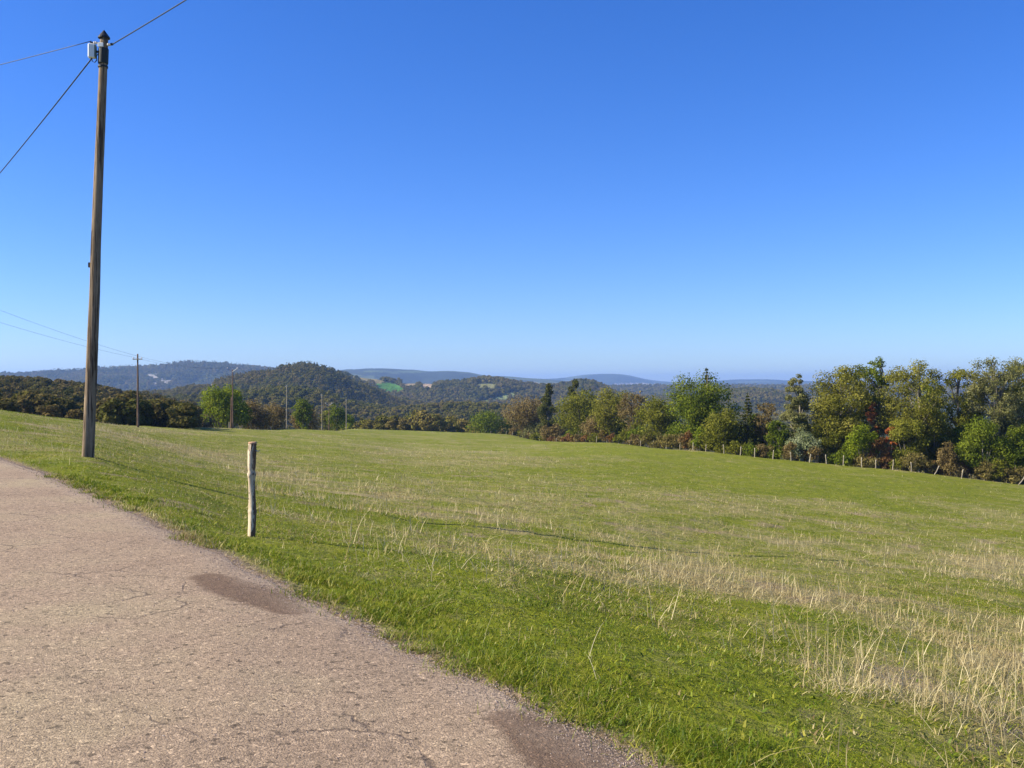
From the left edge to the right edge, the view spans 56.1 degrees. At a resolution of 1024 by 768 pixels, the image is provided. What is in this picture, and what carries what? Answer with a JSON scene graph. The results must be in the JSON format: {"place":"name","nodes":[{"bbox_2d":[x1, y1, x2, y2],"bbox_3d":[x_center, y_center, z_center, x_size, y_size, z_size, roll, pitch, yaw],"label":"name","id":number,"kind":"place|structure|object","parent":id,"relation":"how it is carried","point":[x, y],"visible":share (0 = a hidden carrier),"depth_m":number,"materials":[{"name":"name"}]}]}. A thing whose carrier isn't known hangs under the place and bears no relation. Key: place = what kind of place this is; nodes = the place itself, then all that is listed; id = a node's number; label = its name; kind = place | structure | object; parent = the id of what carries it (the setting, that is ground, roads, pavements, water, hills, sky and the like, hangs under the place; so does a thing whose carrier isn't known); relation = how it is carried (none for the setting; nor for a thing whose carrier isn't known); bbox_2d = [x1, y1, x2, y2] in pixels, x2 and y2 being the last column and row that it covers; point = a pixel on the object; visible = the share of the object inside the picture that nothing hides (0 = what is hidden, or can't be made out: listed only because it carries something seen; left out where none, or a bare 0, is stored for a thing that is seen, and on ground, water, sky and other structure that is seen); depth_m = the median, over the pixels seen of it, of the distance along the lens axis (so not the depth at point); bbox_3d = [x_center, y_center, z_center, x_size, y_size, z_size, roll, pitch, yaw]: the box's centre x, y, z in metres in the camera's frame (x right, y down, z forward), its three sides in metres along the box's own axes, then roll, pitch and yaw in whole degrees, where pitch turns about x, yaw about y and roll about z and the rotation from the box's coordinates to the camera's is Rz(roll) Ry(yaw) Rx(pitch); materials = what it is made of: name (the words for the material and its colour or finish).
{"place":"outdoors","nodes":[
{"label":"outdoors","id":0,"kind":"place"},
{"bbox_2d":[0,457,678,767],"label":"road","id":1,"kind":"structure","parent":0,"point":[253,666],"depth_m":5.18,"materials":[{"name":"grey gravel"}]},
{"bbox_2d":[0,410,1023,767],"bbox_3d":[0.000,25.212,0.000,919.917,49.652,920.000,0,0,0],"label":"ground","id":2,"kind":"structure","parent":0,"point":[506,446],"depth_m":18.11,"materials":[{"name":"green plant"}]},
{"bbox_2d":[82,30,113,457],"bbox_3d":[-9.055,-2.874,21.008,0.722,9.743,0.268,0,0,0],"label":"telegraph pole","id":3,"kind":"object","parent":2,"relation":"on","point":[89,416],"visible":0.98,"depth_m":20.91,"materials":[{"name":"brown wood"}]},
{"bbox_2d":[0,41,90,64],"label":"overhead cable","id":4,"kind":"object","parent":3,"relation":"attached to","point":[46,52],"visible":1,"depth_m":21.56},
{"bbox_2d":[0,59,91,172],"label":"overhead cable","id":5,"kind":"object","parent":3,"relation":"attached to","point":[48,112],"visible":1,"depth_m":24.54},
{"bbox_2d":[112,0,185,44],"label":"overhead cable","id":6,"kind":"object","parent":3,"relation":"attached to","point":[149,21],"visible":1,"depth_m":19.78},
{"bbox_2d":[0,375,225,427],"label":"scrub wood","id":7,"kind":"object","parent":2,"relation":"on","point":[47,397],"visible":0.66,"depth_m":126.38,"materials":[{"name":"green plant"}]},
{"bbox_2d":[132,354,141,426],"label":"line pole","id":8,"kind":"object","parent":2,"relation":"on","point":[137,359],"visible":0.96,"depth_m":99.92,"materials":[{"name":"brown wood"}]},
{"bbox_2d":[197,383,255,427],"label":"tree","id":9,"kind":"object","parent":2,"relation":"on","point":[217,403],"visible":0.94,"depth_m":170.85,"materials":[{"name":"green plant"}]},
{"bbox_2d":[227,367,237,427],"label":"line pole","id":10,"kind":"object","parent":2,"relation":"on","point":[231,418],"visible":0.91,"depth_m":139.92,"materials":[{"name":"brown wood"}]},
{"bbox_2d":[247,442,259,536],"bbox_3d":[-3.046,1.302,11.306,0.140,1.248,0.114,0,0,-21],"label":"wooden post","id":11,"kind":"object","parent":2,"relation":"on","point":[251,475],"visible":0.9,"depth_m":11.26,"materials":[{"name":"brown wood"}]},
{"bbox_2d":[239,397,272,429],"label":"shrub","id":12,"kind":"object","parent":2,"relation":"on","point":[259,416],"visible":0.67,"depth_m":179.03,"materials":[{"name":"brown plant"}]},
{"bbox_2d":[260,402,291,429],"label":"shrub","id":13,"kind":"object","parent":2,"relation":"on","point":[279,412],"visible":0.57,"depth_m":195.14,"materials":[{"name":"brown plant"}]},
{"bbox_2d":[291,398,313,428],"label":"tree","id":14,"kind":"object","parent":2,"relation":"on","point":[302,414],"visible":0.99,"depth_m":211.20,"materials":[{"name":"green plant"}]},
{"bbox_2d":[290,408,322,429],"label":"shrub","id":15,"kind":"object","parent":2,"relation":"on","point":[317,421],"visible":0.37,"depth_m":214.83,"materials":[{"name":"green plant"}]},
{"bbox_2d":[320,410,335,430],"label":"shrub","id":16,"kind":"object","parent":2,"relation":"on","point":[327,426],"visible":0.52,"depth_m":267.75,"materials":[{"name":"green plant"}]},
{"bbox_2d":[326,403,348,430],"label":"tree","id":17,"kind":"object","parent":2,"relation":"on","point":[338,413],"visible":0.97,"depth_m":260.98,"materials":[{"name":"green plant"}]},
{"bbox_2d":[340,414,355,428],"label":"shrub","id":18,"kind":"object","parent":2,"relation":"on","point":[350,421],"visible":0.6,"depth_m":274.33,"materials":[{"name":"green plant"}]},
{"bbox_2d":[465,409,512,434],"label":"shrub","id":19,"kind":"object","parent":2,"relation":"on","point":[487,421],"visible":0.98,"depth_m":291.61,"materials":[{"name":"green plant"}]},
{"bbox_2d":[1,414,1023,767],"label":"dry grass","id":20,"kind":"structure","parent":2,"relation":"on","point":[869,684],"depth_m":12.51,"materials":[{"name":"beige plant"}]},
{"bbox_2d":[501,395,554,431],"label":"tree","id":21,"kind":"object","parent":2,"relation":"on","point":[523,419],"visible":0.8,"depth_m":249.96,"materials":[{"name":"grey plant"}]},
{"bbox_2d":[518,421,551,439],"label":"understorey tree","id":22,"kind":"object","parent":2,"relation":"on","point":[531,427],"visible":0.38,"depth_m":247.54,"materials":[{"name":"green plant"}]},
{"bbox_2d":[529,432,540,440],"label":"shrub","id":23,"kind":"object","parent":2,"relation":"on","point":[534,436],"visible":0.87,"depth_m":237.97,"materials":[{"name":"green plant"}]},
{"bbox_2d":[535,383,559,438],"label":"tree","id":24,"kind":"object","parent":2,"relation":"on","point":[544,416],"visible":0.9,"depth_m":229.21,"materials":[{"name":"green plant"}]},
{"bbox_2d":[539,422,567,440],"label":"understorey tree","id":25,"kind":"object","parent":2,"relation":"on","point":[547,431],"visible":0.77,"depth_m":225.81,"materials":[{"name":"brown plant"}]},
{"bbox_2d":[559,378,578,432],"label":"tree","id":26,"kind":"object","parent":2,"relation":"on","point":[575,383],"visible":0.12,"depth_m":214.44,"materials":[{"name":"green plant"}]},
{"bbox_2d":[561,433,576,441],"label":"shrub","id":27,"kind":"object","parent":2,"relation":"on","point":[567,438],"visible":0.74,"depth_m":206.41,"materials":[{"name":"brown plant"}]},
{"bbox_2d":[553,387,600,438],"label":"tree","id":28,"kind":"object","parent":2,"relation":"on","point":[580,407],"visible":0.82,"depth_m":201.87,"materials":[{"name":"green plant"}]},
{"bbox_2d":[579,415,609,442],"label":"understorey tree","id":29,"kind":"object","parent":2,"relation":"on","point":[589,425],"visible":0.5,"depth_m":191.65,"materials":[{"name":"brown plant"}]},
{"bbox_2d":[587,433,601,442],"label":"shrub","id":30,"kind":"object","parent":2,"relation":"on","point":[592,437],"visible":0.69,"depth_m":188.15,"materials":[{"name":"green plant"}]},
{"bbox_2d":[597,430,608,442],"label":"shrub","id":31,"kind":"object","parent":2,"relation":"on","point":[603,438],"visible":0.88,"depth_m":180.15,"materials":[{"name":"plant"}]},
{"bbox_2d":[588,386,631,434],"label":"tree","id":32,"kind":"object","parent":2,"relation":"on","point":[610,416],"visible":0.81,"depth_m":179.33,"materials":[{"name":"green plant"}]},
{"bbox_2d":[609,423,629,443],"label":"understorey tree","id":33,"kind":"object","parent":2,"relation":"on","point":[619,430],"visible":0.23,"depth_m":181.89,"materials":[{"name":"green plant"}]},
{"bbox_2d":[612,428,629,443],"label":"shrub","id":34,"kind":"object","parent":2,"relation":"on","point":[622,437],"visible":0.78,"depth_m":169.75,"materials":[{"name":"green plant"}]},
{"bbox_2d":[615,391,649,430],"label":"tree","id":35,"kind":"object","parent":2,"relation":"on","point":[630,406],"visible":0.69,"depth_m":170.24,"materials":[{"name":"brown plant"}]},
{"bbox_2d":[624,434,643,445],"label":"shrub","id":36,"kind":"object","parent":2,"relation":"on","point":[635,440],"visible":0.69,"depth_m":163.83,"materials":[{"name":"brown plant"}]},
{"bbox_2d":[626,425,648,445],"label":"understorey tree","id":37,"kind":"object","parent":2,"relation":"on","point":[631,432],"visible":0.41,"depth_m":166.57,"materials":[{"name":"green plant"}]},
{"bbox_2d":[640,431,657,447],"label":"shrub","id":38,"kind":"object","parent":2,"relation":"on","point":[644,440],"visible":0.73,"depth_m":156.83,"materials":[{"name":"plant"}]},
{"bbox_2d":[630,394,684,441],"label":"tree","id":39,"kind":"object","parent":2,"relation":"on","point":[661,416],"visible":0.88,"depth_m":156.31,"materials":[{"name":"green plant"}]},
{"bbox_2d":[649,435,669,448],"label":"shrub","id":40,"kind":"object","parent":2,"relation":"on","point":[658,441],"visible":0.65,"depth_m":150.59,"materials":[{"name":"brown plant"}]},
{"bbox_2d":[661,433,680,449],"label":"shrub","id":41,"kind":"object","parent":2,"relation":"on","point":[668,441],"visible":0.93,"depth_m":146.30,"materials":[{"name":"plant"}]},
{"bbox_2d":[661,423,690,449],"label":"understorey tree","id":42,"kind":"object","parent":2,"relation":"on","point":[672,430],"visible":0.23,"depth_m":149.76,"materials":[{"name":"green plant"}]},
{"bbox_2d":[677,433,691,449],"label":"shrub","id":43,"kind":"object","parent":2,"relation":"on","point":[679,438],"visible":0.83,"depth_m":140.98,"materials":[{"name":"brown plant"}]},
{"bbox_2d":[679,430,692,449],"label":"shrub","id":44,"kind":"object","parent":2,"relation":"on","point":[689,434],"visible":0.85,"depth_m":140.69,"materials":[{"name":"brown plant"}]},
{"bbox_2d":[690,426,704,450],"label":"shrub","id":45,"kind":"object","parent":2,"relation":"on","point":[695,440],"visible":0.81,"depth_m":137.85,"materials":[{"name":"green plant"}]},
{"bbox_2d":[663,369,742,449],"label":"tree","id":46,"kind":"object","parent":2,"relation":"on","point":[696,406],"visible":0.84,"depth_m":142.69,"materials":[{"name":"green plant"}]},
{"bbox_2d":[692,368,716,451],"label":"conifer","id":47,"kind":"object","parent":2,"relation":"on","point":[706,369],"visible":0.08,"depth_m":144.62,"materials":[{"name":"green plant"}]},
{"bbox_2d":[697,432,714,451],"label":"shrub","id":48,"kind":"object","parent":2,"relation":"on","point":[709,446],"visible":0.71,"depth_m":136.84,"materials":[{"name":"green plant"}]},
{"bbox_2d":[700,406,743,446],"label":"tree","id":49,"kind":"object","parent":2,"relation":"on","point":[725,428],"visible":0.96,"depth_m":132.72,"materials":[{"name":"green plant"}]},
{"bbox_2d":[713,441,731,453],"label":"shrub","id":50,"kind":"object","parent":2,"relation":"on","point":[718,449],"visible":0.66,"depth_m":133.19,"materials":[{"name":"green plant"}]},
{"bbox_2d":[722,440,745,454],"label":"shrub","id":51,"kind":"object","parent":2,"relation":"on","point":[734,448],"visible":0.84,"depth_m":130.54,"materials":[{"name":"green plant"}]},
{"bbox_2d":[734,393,762,456],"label":"conifer","id":52,"kind":"object","parent":2,"relation":"on","point":[747,434],"visible":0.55,"depth_m":132.38,"materials":[{"name":"green plant"}]},
{"bbox_2d":[741,442,759,456],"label":"shrub","id":53,"kind":"object","parent":2,"relation":"on","point":[749,450],"visible":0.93,"depth_m":128.54,"materials":[{"name":"green plant"}]},
{"bbox_2d":[750,402,777,457],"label":"tree","id":54,"kind":"object","parent":2,"relation":"on","point":[759,417],"visible":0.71,"depth_m":132.34,"materials":[{"name":"green plant"}]},
{"bbox_2d":[755,443,775,457],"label":"shrub","id":55,"kind":"object","parent":2,"relation":"on","point":[761,448],"visible":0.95,"depth_m":127.50,"materials":[{"name":"brown plant"}]},
{"bbox_2d":[760,444,788,458],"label":"shrub","id":56,"kind":"object","parent":2,"relation":"on","point":[779,456],"visible":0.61,"depth_m":126.91,"materials":[{"name":"green plant"}]},
{"bbox_2d":[765,419,787,458],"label":"shrub","id":57,"kind":"object","parent":2,"relation":"on","point":[778,438],"visible":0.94,"depth_m":127.33,"materials":[{"name":"green plant"}]},
{"bbox_2d":[781,440,798,460],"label":"shrub","id":58,"kind":"object","parent":2,"relation":"on","point":[789,448],"visible":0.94,"depth_m":123.95,"materials":[{"name":"brown plant"}]},
{"bbox_2d":[776,423,811,458],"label":"understorey tree","id":59,"kind":"object","parent":2,"relation":"on","point":[788,433],"visible":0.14,"depth_m":133.24,"materials":[{"name":"green plant"}]},
{"bbox_2d":[778,373,812,460],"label":"tree","id":60,"kind":"object","parent":2,"relation":"on","point":[800,401],"visible":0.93,"depth_m":127.40,"materials":[{"name":"green plant"}]},
{"bbox_2d":[785,427,822,461],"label":"shrub","id":61,"kind":"object","parent":2,"relation":"on","point":[804,442],"visible":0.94,"depth_m":123.75,"materials":[{"name":"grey plant"}]},
{"bbox_2d":[806,445,828,462],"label":"shrub","id":62,"kind":"object","parent":2,"relation":"on","point":[816,452],"visible":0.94,"depth_m":122.53,"materials":[{"name":"brown plant"}]},
{"bbox_2d":[809,424,827,461],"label":"understorey tree","id":63,"kind":"object","parent":2,"relation":"on","point":[817,433],"visible":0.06,"depth_m":133.84,"materials":[{"name":"green plant"}]},
{"bbox_2d":[817,451,839,463],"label":"shrub","id":64,"kind":"object","parent":2,"relation":"on","point":[829,458],"visible":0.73,"depth_m":122.79,"materials":[{"name":"plant"}]},
{"bbox_2d":[814,419,846,462],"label":"shrub","id":65,"kind":"object","parent":2,"relation":"on","point":[826,444],"visible":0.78,"depth_m":125.04,"materials":[{"name":"green plant"}]},
{"bbox_2d":[828,406,852,444],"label":"understorey tree","id":66,"kind":"object","parent":2,"relation":"on","point":[839,412],"visible":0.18,"depth_m":127.60,"materials":[{"name":"green plant"}]},
{"bbox_2d":[832,449,851,465],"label":"shrub","id":67,"kind":"object","parent":2,"relation":"on","point":[839,460],"visible":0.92,"depth_m":120.54,"materials":[{"name":"green plant"}]},
{"bbox_2d":[805,364,879,464],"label":"tree","id":68,"kind":"object","parent":2,"relation":"on","point":[829,398],"visible":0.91,"depth_m":125.85,"materials":[{"name":"green plant"}]},
{"bbox_2d":[842,422,879,467],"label":"shrub","id":69,"kind":"object","parent":2,"relation":"on","point":[853,446],"visible":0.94,"depth_m":120.19,"materials":[{"name":"green plant"}]},
{"bbox_2d":[852,450,880,467],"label":"shrub","id":70,"kind":"object","parent":2,"relation":"on","point":[867,462],"visible":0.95,"depth_m":119.40,"materials":[{"name":"plant"}]},
{"bbox_2d":[865,402,879,467],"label":"shrub","id":71,"kind":"object","parent":2,"relation":"on","point":[871,418],"visible":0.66,"depth_m":125.01,"materials":[{"name":"plant"}]},
{"bbox_2d":[854,356,895,467],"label":"tree","id":72,"kind":"object","parent":2,"relation":"on","point":[874,373],"visible":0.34,"depth_m":129.39,"materials":[{"name":"green plant"}]},
{"bbox_2d":[868,437,889,468],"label":"shrub","id":73,"kind":"object","parent":2,"relation":"on","point":[879,443],"visible":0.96,"depth_m":119.56,"materials":[{"name":"brown plant"}]},
{"bbox_2d":[861,408,896,458],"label":"understorey tree","id":74,"kind":"object","parent":2,"relation":"on","point":[880,430],"visible":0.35,"depth_m":125.37,"materials":[{"name":"green plant"}]},
{"bbox_2d":[875,454,893,469],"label":"shrub","id":75,"kind":"object","parent":2,"relation":"on","point":[885,464],"visible":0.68,"depth_m":119.23,"materials":[{"name":"brown plant"}]},
{"bbox_2d":[884,427,896,469],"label":"shrub","id":76,"kind":"object","parent":2,"relation":"on","point":[887,439],"visible":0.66,"depth_m":121.12,"materials":[{"name":"brown plant"}]},
{"bbox_2d":[888,452,908,469],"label":"shrub","id":77,"kind":"object","parent":2,"relation":"on","point":[897,463],"visible":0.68,"depth_m":118.44,"materials":[{"name":"green plant"}]},
{"bbox_2d":[887,437,909,470],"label":"understorey tree","id":78,"kind":"object","parent":2,"relation":"on","point":[901,444],"visible":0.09,"depth_m":126.55,"materials":[{"name":"green plant"}]},
{"bbox_2d":[887,416,932,470],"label":"shrub","id":79,"kind":"object","parent":2,"relation":"on","point":[903,432],"visible":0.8,"depth_m":119.24,"materials":[{"name":"green plant"}]},
{"bbox_2d":[875,358,949,471],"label":"tree","id":80,"kind":"object","parent":2,"relation":"on","point":[924,407],"visible":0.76,"depth_m":122.80,"materials":[{"name":"green plant"}]},
{"bbox_2d":[899,452,928,471],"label":"shrub","id":81,"kind":"object","parent":2,"relation":"on","point":[913,459],"visible":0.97,"depth_m":116.03,"materials":[{"name":"brown plant"}]},
{"bbox_2d":[917,459,937,472],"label":"shrub","id":82,"kind":"object","parent":2,"relation":"on","point":[931,464],"visible":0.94,"depth_m":116.12,"materials":[{"name":"green plant"}]},
{"bbox_2d":[914,381,952,451],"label":"tree","id":83,"kind":"object","parent":2,"relation":"on","point":[929,387],"visible":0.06,"depth_m":133.49,"materials":[{"name":"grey plant"}]},
{"bbox_2d":[920,411,953,473],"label":"tree","id":84,"kind":"object","parent":2,"relation":"on","point":[938,439],"visible":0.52,"depth_m":121.16,"materials":[{"name":"green plant"}]},
{"bbox_2d":[936,441,960,475],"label":"shrub","id":85,"kind":"object","parent":2,"relation":"on","point":[943,452],"visible":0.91,"depth_m":115.85,"materials":[{"name":"brown plant"}]},
{"bbox_2d":[934,461,966,476],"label":"shrub","id":86,"kind":"object","parent":2,"relation":"on","point":[954,470],"visible":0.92,"depth_m":115.31,"materials":[{"name":"brown plant"}]},
{"bbox_2d":[930,366,990,477],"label":"tree","id":87,"kind":"object","parent":2,"relation":"on","point":[963,414],"visible":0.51,"depth_m":124.32,"materials":[{"name":"green plant"}]},
{"bbox_2d":[949,421,981,477],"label":"understorey tree","id":88,"kind":"object","parent":2,"relation":"on","point":[958,431],"visible":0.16,"depth_m":122.01,"materials":[{"name":"green plant"}]},
{"bbox_2d":[956,458,979,477],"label":"shrub","id":89,"kind":"object","parent":2,"relation":"on","point":[967,469],"visible":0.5,"depth_m":116.47,"materials":[{"name":"green plant"}]},
{"bbox_2d":[954,415,1013,480],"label":"shrub","id":90,"kind":"object","parent":2,"relation":"on","point":[979,432],"visible":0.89,"depth_m":115.77,"materials":[{"name":"green plant"}]},
{"bbox_2d":[974,459,997,480],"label":"shrub","id":91,"kind":"object","parent":2,"relation":"on","point":[984,468],"visible":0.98,"depth_m":114.46,"materials":[{"name":"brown plant"}]},
{"bbox_2d":[969,439,1002,480],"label":"understorey tree","id":92,"kind":"object","parent":2,"relation":"on","point":[984,454],"visible":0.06,"depth_m":120.69,"materials":[{"name":"green plant"}]},
{"bbox_2d":[959,355,1023,481],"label":"tree","id":93,"kind":"object","parent":2,"relation":"on","point":[997,406],"visible":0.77,"depth_m":121.56,"materials":[{"name":"green plant"}]},
{"bbox_2d":[981,459,1012,482],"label":"shrub","id":94,"kind":"object","parent":2,"relation":"on","point":[996,477],"visible":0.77,"depth_m":114.52,"materials":[{"name":"green plant"}]},
{"bbox_2d":[992,364,1023,480],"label":"tree","id":95,"kind":"object","parent":2,"relation":"on","point":[1015,389],"visible":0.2,"depth_m":125.24,"materials":[{"name":"green plant"}]},
{"bbox_2d":[994,424,1023,483],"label":"shrub","id":96,"kind":"object","parent":2,"relation":"on","point":[1015,457],"visible":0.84,"depth_m":114.58,"materials":[{"name":"green plant"}]},
{"bbox_2d":[1000,419,1023,482],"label":"understorey tree","id":97,"kind":"object","parent":2,"relation":"on","point":[1015,441],"visible":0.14,"depth_m":122.71,"materials":[{"name":"green plant"}]},
{"bbox_2d":[1002,465,1023,483],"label":"shrub","id":98,"kind":"object","parent":2,"relation":"on","point":[1010,475],"visible":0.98,"depth_m":113.86,"materials":[{"name":"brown plant"}]},
{"bbox_2d":[0,0,1023,381],"label":"sky","id":99,"kind":"structure","parent":0,"point":[656,190],"materials":[{"name":"blue"}]},
{"bbox_2d":[32,365,1021,457],"bbox_3d":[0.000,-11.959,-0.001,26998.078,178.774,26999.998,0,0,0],"label":"hills","id":100,"kind":"structure","parent":0,"point":[413,377],"depth_m":5154.13,"materials":[{"name":"green plant"}]},
{"bbox_2d":[0,360,1023,482],"bbox_3d":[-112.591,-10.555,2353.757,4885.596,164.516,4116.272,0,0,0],"label":"hill forest","id":101,"kind":"object","parent":100,"relation":"on","point":[422,404],"visible":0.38,"depth_m":1153.04,"materials":[{"name":"green plant"}]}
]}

